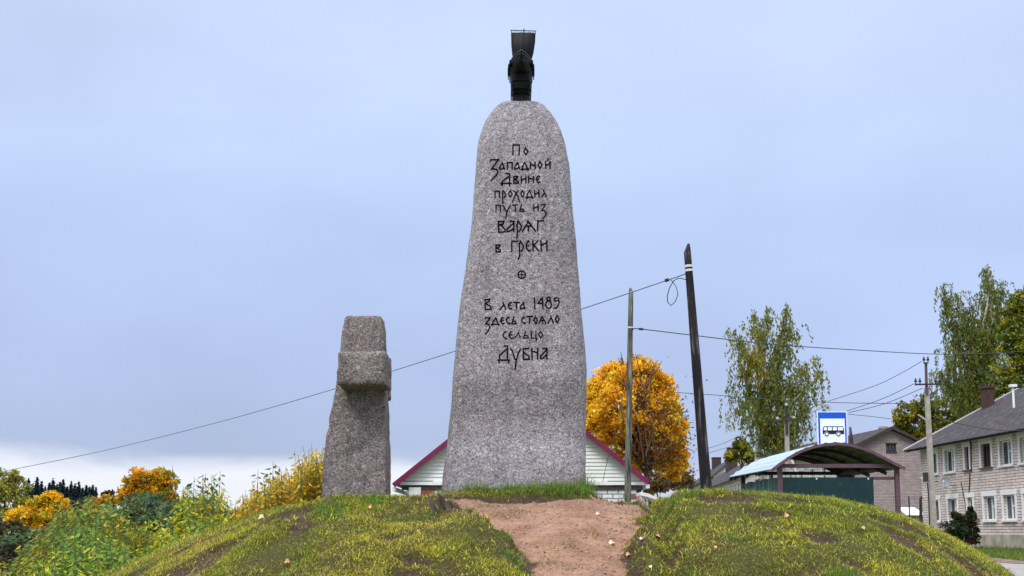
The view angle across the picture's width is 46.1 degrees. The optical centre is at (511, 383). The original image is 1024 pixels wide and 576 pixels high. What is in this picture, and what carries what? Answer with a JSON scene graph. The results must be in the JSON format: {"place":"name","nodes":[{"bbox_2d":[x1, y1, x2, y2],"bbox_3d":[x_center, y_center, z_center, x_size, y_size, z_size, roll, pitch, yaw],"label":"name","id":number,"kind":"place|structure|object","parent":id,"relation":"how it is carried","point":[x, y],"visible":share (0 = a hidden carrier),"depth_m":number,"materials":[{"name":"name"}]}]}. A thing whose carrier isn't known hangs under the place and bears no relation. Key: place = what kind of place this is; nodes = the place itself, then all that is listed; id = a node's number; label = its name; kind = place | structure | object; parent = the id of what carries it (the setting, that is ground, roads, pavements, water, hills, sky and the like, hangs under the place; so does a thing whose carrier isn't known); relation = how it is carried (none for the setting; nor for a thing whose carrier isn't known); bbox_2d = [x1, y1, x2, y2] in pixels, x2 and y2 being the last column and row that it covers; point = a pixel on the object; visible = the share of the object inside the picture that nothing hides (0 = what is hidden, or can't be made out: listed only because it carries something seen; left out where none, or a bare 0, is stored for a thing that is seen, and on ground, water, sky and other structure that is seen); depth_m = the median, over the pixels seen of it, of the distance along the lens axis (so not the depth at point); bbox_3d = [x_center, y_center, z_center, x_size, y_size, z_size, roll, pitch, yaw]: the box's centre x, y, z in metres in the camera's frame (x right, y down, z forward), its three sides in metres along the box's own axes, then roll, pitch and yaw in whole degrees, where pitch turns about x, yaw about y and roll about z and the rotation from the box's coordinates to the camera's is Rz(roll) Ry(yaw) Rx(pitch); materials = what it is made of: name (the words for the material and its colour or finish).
{"place":"outdoors","nodes":[
{"label":"outdoors","id":0,"kind":"place"},
{"bbox_2d":[0,0,1023,509],"label":"sky","id":1,"kind":"structure","parent":0,"point":[198,198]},
{"bbox_2d":[445,495,646,575],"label":"path","id":2,"kind":"structure","parent":0,"point":[596,562],"depth_m":12.11,"materials":[{"name":"soil"}]},
{"bbox_2d":[451,499,667,573],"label":"creeping weeds","id":3,"kind":"object","parent":2,"relation":"on","point":[593,534],"visible":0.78,"depth_m":11.88,"materials":[{"name":"green plant"}]},
{"bbox_2d":[96,467,1015,575],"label":"mound","id":4,"kind":"object","parent":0,"point":[447,562],"visible":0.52,"depth_m":11.31,"materials":[{"name":"green plant"}]},
{"bbox_2d":[0,446,324,575],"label":"weeds","id":5,"kind":"object","parent":4,"relation":"on","point":[84,546],"visible":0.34,"depth_m":19.73,"materials":[{"name":"green plant"}]},
{"bbox_2d":[322,316,391,497],"bbox_3d":[-1.938,0.369,15.108,0.860,2.462,1.418,0,-7,0],"label":"stone cross","id":6,"kind":"object","parent":4,"relation":"on","point":[357,457],"visible":0.98,"depth_m":14.92,"materials":[{"name":"stone"}]},
{"bbox_2d":[427,493,460,514],"bbox_3d":[-0.674,1.206,11.995,0.350,0.228,0.130,0,-7,0],"label":"rotten stump","id":7,"kind":"object","parent":4,"relation":"on","point":[444,504],"visible":0.91,"depth_m":11.96,"materials":[{"name":"brown wood"}]},
{"bbox_2d":[442,101,586,492],"bbox_3d":[0.035,-1.032,15.541,1.833,5.410,0.999,0,-7,0],"label":"granite stele","id":8,"kind":"object","parent":4,"relation":"on","point":[518,405],"visible":0.98,"depth_m":15.14,"materials":[{"name":"grey stone"}]},
{"bbox_2d":[508,29,535,100],"bbox_3d":[0.132,-4.191,15.938,0.381,1.104,1.316,0,-7,0],"label":"ship sculpture","id":9,"kind":"object","parent":8,"relation":"on","point":[521,71],"visible":0.98,"depth_m":15.76,"materials":[{"name":"brown metal"}]},
{"bbox_2d":[638,496,648,508],"bbox_3d":[4.193,4.617,38.047,0.389,2.140,0.166,0,-7,0],"label":"printed cloth","id":10,"kind":"object","parent":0,"point":[640,498],"visible":0.08,"depth_m":38.14,"materials":[{"name":"fabric"}]},
{"bbox_2d":[675,392,903,403],"bbox_3d":[13.688,0.781,60.072,11.117,0.813,1.470,-1,-7,10],"label":"overhead cable","id":11,"kind":"object","parent":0,"point":[793,400],"visible":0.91,"depth_m":60.38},
{"bbox_2d":[849,427,852,443],"bbox_3d":[16.984,5.225,59.812,0.240,6.175,0.240,-3,-8,22],"label":"wooden post","id":12,"kind":"object","parent":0,"point":[850,437],"visible":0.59,"depth_m":60.08,"materials":[{"name":"wood"}]},
{"bbox_2d":[974,545,1023,560],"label":"verge grass","id":13,"kind":"structure","parent":0,"point":[1002,553],"depth_m":47.72,"materials":[{"name":"green plant"}]},
{"bbox_2d":[997,562,1023,575],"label":"road","id":14,"kind":"structure","parent":0,"point":[1018,570],"depth_m":31.37,"materials":[{"name":"grey asphalt"}]},
{"bbox_3d":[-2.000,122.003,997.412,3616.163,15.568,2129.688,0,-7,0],"label":"ground","id":15,"kind":"structure","parent":0,"visible":0},
{"bbox_2d":[0,540,23,570],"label":"green bush","id":16,"kind":"object","parent":15,"relation":"on","point":[7,552],"visible":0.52,"depth_m":45.12,"materials":[{"name":"green plant"}]},
{"bbox_2d":[0,518,32,542],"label":"green bush","id":17,"kind":"object","parent":15,"relation":"on","point":[14,525],"visible":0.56,"depth_m":64.76,"materials":[{"name":"green plant"}]},
{"bbox_2d":[0,467,33,521],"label":"willow tree","id":18,"kind":"object","parent":15,"relation":"on","point":[10,490],"visible":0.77,"depth_m":111.20,"materials":[{"name":"green plant"}]},
{"bbox_2d":[0,528,51,553],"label":"green bush","id":19,"kind":"object","parent":15,"relation":"on","point":[23,537],"visible":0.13,"depth_m":60.88,"materials":[{"name":"green plant"}]},
{"bbox_2d":[24,478,31,496],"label":"spruce tree","id":20,"kind":"object","parent":15,"relation":"on","point":[29,482],"visible":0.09,"depth_m":315.48,"materials":[{"name":"green plant"}]},
{"bbox_2d":[31,477,41,498],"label":"spruce tree","id":21,"kind":"object","parent":15,"relation":"on","point":[37,490],"visible":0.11,"depth_m":276.85,"materials":[{"name":"green plant"}]},
{"bbox_2d":[2,490,71,533],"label":"maple tree","id":22,"kind":"object","parent":15,"relation":"on","point":[37,512],"visible":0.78,"depth_m":93.85,"materials":[{"name":"yellow plant"}]},
{"bbox_2d":[42,482,51,529],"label":"spruce tree","id":23,"kind":"object","parent":15,"relation":"on","point":[49,485],"visible":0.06,"depth_m":274.10,"materials":[{"name":"green plant"}]},
{"bbox_2d":[51,478,55,489],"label":"spruce tree","id":24,"kind":"object","parent":15,"relation":"on","point":[53,482],"visible":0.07,"depth_m":318.76,"materials":[{"name":"green plant"}]},
{"bbox_2d":[59,479,65,497],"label":"spruce tree","id":25,"kind":"object","parent":15,"relation":"on","point":[62,488],"visible":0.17,"depth_m":301.19,"materials":[{"name":"green plant"}]},
{"bbox_2d":[63,486,70,499],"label":"spruce tree","id":26,"kind":"object","parent":15,"relation":"on","point":[66,493],"visible":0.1,"depth_m":291.43,"materials":[{"name":"green plant"}]},
{"bbox_2d":[69,481,72,495],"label":"spruce tree","id":27,"kind":"object","parent":15,"relation":"on","point":[71,488],"visible":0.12,"depth_m":316.90,"materials":[{"name":"green plant"}]},
{"bbox_2d":[45,510,96,531],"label":"green bush","id":28,"kind":"object","parent":15,"relation":"on","point":[66,522],"visible":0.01,"depth_m":69.33,"materials":[{"name":"green plant"}]},
{"bbox_2d":[70,483,76,499],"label":"spruce tree","id":29,"kind":"object","parent":15,"relation":"on","point":[73,493],"visible":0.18,"depth_m":294.60,"materials":[{"name":"green plant"}]},
{"bbox_2d":[73,482,80,500],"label":"spruce tree","id":30,"kind":"object","parent":15,"relation":"on","point":[77,492],"visible":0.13,"depth_m":294.57,"materials":[{"name":"green plant"}]},
{"bbox_2d":[79,487,83,499],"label":"spruce tree","id":31,"kind":"object","parent":15,"relation":"on","point":[81,493],"visible":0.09,"depth_m":289.62,"materials":[{"name":"green plant"}]},
{"bbox_2d":[66,498,103,515],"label":"green bush","id":32,"kind":"object","parent":15,"relation":"on","point":[80,501],"visible":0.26,"depth_m":147.99,"materials":[{"name":"green plant"}]},
{"bbox_2d":[81,485,88,498],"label":"spruce tree","id":33,"kind":"object","parent":15,"relation":"on","point":[85,493],"visible":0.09,"depth_m":282.65,"materials":[{"name":"green plant"}]},
{"bbox_2d":[89,485,95,498],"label":"spruce tree","id":34,"kind":"object","parent":15,"relation":"on","point":[92,492],"visible":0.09,"depth_m":280.51,"materials":[{"name":"green plant"}]},
{"bbox_2d":[82,493,113,517],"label":"orange tree","id":35,"kind":"object","parent":15,"relation":"on","point":[101,499],"visible":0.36,"depth_m":124.05,"materials":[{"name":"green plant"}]},
{"bbox_2d":[100,490,115,507],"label":"red tree","id":36,"kind":"object","parent":15,"relation":"on","point":[108,492],"visible":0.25,"depth_m":134.43,"materials":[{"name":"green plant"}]},
{"bbox_2d":[107,512,133,566],"bbox_3d":[-6.297,2.733,19.304,0.499,1.348,0.449,0,-7,0],"label":"tall weed","id":37,"kind":"object","parent":15,"relation":"on","point":[113,534],"visible":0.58,"depth_m":19.31,"materials":[{"name":"green plant"}]},
{"bbox_2d":[101,490,170,549],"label":"green bush","id":38,"kind":"object","parent":15,"relation":"on","point":[141,506],"visible":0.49,"depth_m":72.72,"materials":[{"name":"green plant"}]},
{"bbox_2d":[109,466,180,541],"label":"maple tree","id":39,"kind":"object","parent":15,"relation":"on","point":[141,481],"visible":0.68,"depth_m":104.04,"materials":[{"name":"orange plant"}]},
{"bbox_2d":[167,466,180,540],"bbox_3d":[-5.616,2.419,19.883,0.287,2.134,0.274,1,-7,-11],"label":"tall weed","id":40,"kind":"object","parent":15,"relation":"on","point":[171,523],"visible":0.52,"depth_m":19.95,"materials":[{"name":"green plant"}]},
{"bbox_2d":[153,494,198,533],"bbox_3d":[-17.989,8.117,65.458,3.679,4.183,4.003,0,-7,0],"label":"green bush","id":41,"kind":"object","parent":15,"relation":"on","point":[166,513],"visible":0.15,"depth_m":64.89,"materials":[{"name":"green plant"}]},
{"bbox_2d":[185,477,201,529],"bbox_3d":[-5.559,2.607,20.887,0.412,1.963,0.390,-2,-7,12],"label":"tall weed","id":42,"kind":"object","parent":15,"relation":"on","point":[188,486],"visible":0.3,"depth_m":20.94,"materials":[{"name":"green plant"}]},
{"bbox_2d":[199,473,213,521],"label":"tall weed","id":43,"kind":"object","parent":15,"relation":"on","point":[205,478],"visible":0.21,"depth_m":21.14,"materials":[{"name":"green plant"}]},
{"bbox_2d":[203,477,220,520],"bbox_3d":[-5.203,2.565,20.662,0.391,2.008,0.378,-5,-9,34],"label":"tall weed","id":44,"kind":"object","parent":15,"relation":"on","point":[211,488],"visible":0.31,"depth_m":20.73,"materials":[{"name":"green plant"}]},
{"bbox_2d":[209,471,228,521],"bbox_3d":[-5.130,2.544,20.816,0.484,2.079,0.457,-3,-8,25],"label":"tall weed","id":45,"kind":"object","parent":15,"relation":"on","point":[223,501],"visible":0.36,"depth_m":20.89,"materials":[{"name":"green plant"}]},
{"bbox_2d":[250,473,263,501],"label":"tall weed","id":46,"kind":"object","parent":15,"relation":"on","point":[257,483],"visible":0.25,"depth_m":20.46,"materials":[{"name":"green plant"}]},
{"bbox_2d":[263,465,279,496],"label":"tall weed","id":47,"kind":"object","parent":15,"relation":"on","point":[276,472],"visible":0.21,"depth_m":20.45,"materials":[{"name":"green plant"}]},
{"bbox_2d":[0,497,667,537],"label":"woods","id":48,"kind":"object","parent":15,"relation":"on","point":[223,515],"depth_m":475.80,"materials":[{"name":"green plant"}]},
{"bbox_2d":[392,430,649,502],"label":"white house","id":49,"kind":"structure","parent":15,"relation":"on","point":[423,474],"depth_m":39.88,"materials":[{"name":"white wood"}]},
{"bbox_2d":[624,288,632,501],"bbox_3d":[3.584,1.408,37.109,0.430,8.886,0.224,0,-7,0],"label":"utility pole","id":50,"kind":"object","parent":15,"relation":"on","point":[628,456],"visible":0.77,"depth_m":37.13,"materials":[{"name":"grey wood"}]},
{"bbox_2d":[603,366,626,479],"bbox_3d":[3.186,1.048,37.013,0.923,3.988,0.043,2,-7,-19],"label":"overhead cable","id":51,"kind":"object","parent":50,"relation":"attached to","point":[616,425],"visible":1,"depth_m":36.99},
{"bbox_2d":[632,328,1023,354],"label":"overhead cable","id":52,"kind":"object","parent":50,"relation":"attached to","point":[811,347],"visible":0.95,"depth_m":45.70,"materials":[{"name":"metal"}]},
{"bbox_2d":[586,353,706,506],"bbox_3d":[5.312,2.917,49.560,4.851,8.885,4.228,2,-7,-13],"label":"maple tree","id":53,"kind":"object","parent":15,"relation":"on","point":[659,417],"visible":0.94,"depth_m":49.52,"materials":[{"name":"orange plant"}]},
{"bbox_2d":[636,492,657,504],"bbox_3d":[4.412,4.729,39.115,0.618,2.342,1.600,0,-7,0],"label":"sloping cover","id":54,"kind":"object","parent":15,"relation":"on","point":[647,497],"visible":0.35,"depth_m":38.59,"materials":[{"name":"white metal"}]},
{"bbox_2d":[642,470,670,497],"bbox_3d":[5.467,5.065,45.695,1.198,3.609,0.979,0,-7,0],"label":"brown bush","id":55,"kind":"object","parent":15,"relation":"on","point":[658,483],"visible":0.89,"depth_m":45.69,"materials":[{"name":"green plant"}]},
{"bbox_2d":[667,467,697,491],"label":"brown bush","id":56,"kind":"object","parent":15,"relation":"on","point":[688,481],"visible":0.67,"depth_m":53.60,"materials":[{"name":"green plant"}]},
{"bbox_2d":[684,243,711,489],"bbox_3d":[3.503,0.697,22.082,0.581,6.678,0.244,0,-7,0],"label":"utility pole","id":57,"kind":"object","parent":15,"relation":"on","point":[703,452],"visible":0.78,"depth_m":22.11,"materials":[{"name":"brown wood"}]},
{"bbox_2d":[0,273,685,472],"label":"overhead cable","id":58,"kind":"object","parent":57,"relation":"attached to","point":[667,280],"visible":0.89,"depth_m":30.42,"materials":[{"name":"metal"}]},
{"bbox_2d":[687,447,743,490],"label":"row house","id":59,"kind":"structure","parent":15,"relation":"on","point":[718,468],"depth_m":213.32,"materials":[{"name":"paint"}]},
{"bbox_2d":[721,436,754,468],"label":"leafy tree","id":60,"kind":"object","parent":15,"relation":"on","point":[731,456],"visible":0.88,"depth_m":124.82,"materials":[{"name":"green plant"}]},
{"bbox_2d":[698,438,794,490],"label":"row house","id":61,"kind":"structure","parent":15,"relation":"on","point":[722,480],"depth_m":131.13,"materials":[{"name":"paint"}]},
{"bbox_2d":[718,302,830,480],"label":"birch tree","id":62,"kind":"object","parent":15,"relation":"on","point":[769,434],"visible":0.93,"depth_m":67.94,"materials":[{"name":"green plant"}]},
{"bbox_2d":[776,403,798,476],"bbox_3d":[10.859,3.850,46.576,0.623,6.268,1.013,7,-10,-43],"label":"concrete pole","id":63,"kind":"object","parent":15,"relation":"on","point":[786,435],"visible":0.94,"depth_m":47.01,"materials":[{"name":"concrete"}]},
{"bbox_2d":[729,442,905,513],"bbox_3d":[6.399,2.817,25.658,2.794,2.883,4.020,0,-7,0],"label":"bus shelter","id":64,"kind":"object","parent":15,"relation":"on","point":[845,463],"visible":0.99,"depth_m":23.94,"materials":[{"name":"red paint"}]},
{"bbox_2d":[817,411,847,443],"bbox_3d":[6.789,1.018,25.484,0.635,0.861,0.096,0,-7,0],"label":"bus stop sign","id":65,"kind":"object","parent":64,"relation":"on","point":[831,426],"visible":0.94,"depth_m":25.47,"materials":[{"name":"metal"}]},
{"bbox_2d":[763,426,922,515],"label":"gabled brick house","id":66,"kind":"structure","parent":15,"relation":"on","point":[891,443],"depth_m":91.93,"materials":[{"name":"brick"}]},
{"bbox_2d":[809,468,815,476],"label":"window","id":67,"kind":"structure","parent":66,"relation":"in","point":[812,469],"depth_m":99.30,"materials":[{"name":"white glass"}]},
{"bbox_2d":[821,468,827,476],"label":"window","id":68,"kind":"structure","parent":66,"relation":"in","point":[824,470],"depth_m":97.00,"materials":[{"name":"white paint"}]},
{"bbox_2d":[885,443,896,452],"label":"window","id":69,"kind":"structure","parent":66,"relation":"in","point":[888,444],"depth_m":92.13,"materials":[{"name":"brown wood"}]},
{"bbox_2d":[901,507,922,519],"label":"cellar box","id":70,"kind":"object","parent":15,"relation":"on","point":[913,511],"visible":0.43,"depth_m":79.83,"materials":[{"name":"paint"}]},
{"bbox_2d":[908,496,922,522],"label":"iron frame","id":71,"kind":"object","parent":15,"relation":"on","point":[920,510],"visible":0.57,"depth_m":67.70,"materials":[{"name":"black metal"}]},
{"bbox_2d":[891,392,962,438],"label":"leafy tree","id":72,"kind":"object","parent":15,"relation":"on","point":[904,421],"visible":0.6,"depth_m":99.88,"materials":[{"name":"green plant"}]},
{"bbox_2d":[914,357,940,527],"bbox_3d":[18.065,3.201,51.832,1.087,8.818,0.684,-3,-8,23],"label":"concrete pole","id":73,"kind":"object","parent":15,"relation":"on","point":[928,477],"visible":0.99,"depth_m":51.93,"materials":[{"name":"grey concrete"}]},
{"bbox_2d":[829,361,921,400],"bbox_3d":[17.229,-0.031,57.455,0.210,0.693,10.117,1,-7,-9],"label":"overhead cable","id":74,"kind":"object","parent":73,"relation":"attached to","point":[880,383],"visible":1,"depth_m":56.56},
{"bbox_2d":[847,384,912,410],"bbox_3d":[17.068,0.681,56.336,0.216,0.410,8.036,1,-7,-5],"label":"overhead cable","id":75,"kind":"object","parent":73,"relation":"attached to","point":[880,399],"visible":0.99,"depth_m":55.44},
{"bbox_2d":[849,388,921,412],"bbox_3d":[17.228,0.858,56.302,0.367,0.396,8.065,1,-7,-7],"label":"overhead cable","id":76,"kind":"object","parent":73,"relation":"attached to","point":[887,402],"visible":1,"depth_m":55.03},
{"bbox_2d":[932,416,1023,430],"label":"overhead cable","id":77,"kind":"object","parent":73,"relation":"attached to","point":[979,427],"visible":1,"depth_m":55.52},
{"bbox_2d":[941,364,1023,381],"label":"overhead cable","id":78,"kind":"object","parent":73,"relation":"attached to","point":[983,372],"visible":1,"depth_m":66.75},
{"bbox_2d":[939,506,981,544],"bbox_3d":[22.165,7.325,59.541,2.266,2.564,1.551,0,-7,0],"label":"shrub","id":79,"kind":"object","parent":15,"relation":"on","point":[964,524],"visible":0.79,"depth_m":59.36,"materials":[{"name":"green plant"}]},
{"bbox_2d":[903,384,1023,548],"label":"brick house","id":80,"kind":"structure","parent":15,"relation":"on","point":[982,469],"depth_m":63.78,"materials":[{"name":"brick"}]},
{"bbox_2d":[926,447,938,475],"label":"window","id":81,"kind":"structure","parent":80,"relation":"in","point":[935,455],"depth_m":69.86,"materials":[{"name":"white paint"}]},
{"bbox_2d":[936,495,940,522],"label":"window","id":82,"kind":"structure","parent":80,"relation":"in","point":[938,510],"depth_m":69.12,"materials":[{"name":"white paint"}]},
{"bbox_2d":[939,476,956,487],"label":"satellite dish","id":83,"kind":"object","parent":80,"relation":"attached to","point":[945,482],"visible":1,"depth_m":66.63,"materials":[{"name":"white paint"}]},
{"bbox_2d":[942,444,955,473],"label":"window","id":84,"kind":"structure","parent":80,"relation":"in","point":[951,462],"depth_m":67.86,"materials":[{"name":"white paint"}]},
{"bbox_2d":[945,493,958,522],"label":"window","id":85,"kind":"structure","parent":80,"relation":"in","point":[953,502],"depth_m":67.50,"materials":[{"name":"white paint"}]},
{"bbox_2d":[961,441,970,471],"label":"window","id":86,"kind":"structure","parent":80,"relation":"in","point":[964,444],"depth_m":65.49,"materials":[{"name":"white paint"}]},
{"bbox_2d":[964,492,973,510],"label":"window","id":87,"kind":"structure","parent":80,"relation":"in","point":[971,494],"depth_m":65.06,"materials":[{"name":"white paint"}]},
{"bbox_2d":[978,437,992,469],"bbox_3d":[24.938,3.670,62.912,0.539,1.605,1.641,0,-7,0],"label":"window","id":88,"kind":"structure","parent":80,"relation":"in","point":[987,448],"depth_m":63.09,"materials":[{"name":"white paint"}]},
{"bbox_2d":[981,490,996,521],"bbox_3d":[24.935,6.378,62.448,0.525,1.615,1.761,0,-7,0],"label":"window","id":89,"kind":"structure","parent":80,"relation":"in","point":[991,504],"depth_m":62.69,"materials":[{"name":"white paint"}]},
{"bbox_2d":[996,434,1013,467],"bbox_3d":[25.028,3.391,60.664,0.521,1.605,1.761,0,-7,0],"label":"window","id":90,"kind":"structure","parent":80,"relation":"in","point":[1007,446],"depth_m":60.89,"materials":[{"name":"white paint"}]},
{"bbox_2d":[1000,489,1017,521],"bbox_3d":[25.032,6.100,60.209,0.518,1.615,1.761,0,-7,0],"label":"window","id":91,"kind":"structure","parent":80,"relation":"in","point":[1011,500],"depth_m":60.42,"materials":[{"name":"white paint"}]},
{"bbox_2d":[1016,432,1023,464],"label":"window","id":92,"kind":"structure","parent":80,"relation":"in","point":[1019,435],"depth_m":59.09,"materials":[{"name":"white paint"}]},
{"bbox_2d":[1020,488,1023,520],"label":"window","id":93,"kind":"structure","parent":80,"relation":"in","point":[1021,489],"depth_m":58.73,"materials":[{"name":"white paint"}]},
{"bbox_2d":[928,263,1015,419],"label":"birch tree","id":94,"kind":"object","parent":15,"relation":"on","point":[963,392],"visible":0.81,"depth_m":92.01,"materials":[{"name":"green plant"}]},
{"bbox_2d":[988,284,1023,399],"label":"leafy tree","id":95,"kind":"object","parent":15,"relation":"on","point":[1013,320],"visible":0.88,"depth_m":86.55,"materials":[{"name":"green plant"}]},
{"bbox_2d":[989,558,1023,563],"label":"verge earth","id":96,"kind":"structure","parent":15,"relation":"on","point":[1008,561],"depth_m":37.04,"materials":[{"name":"brown soil"}]}
]}

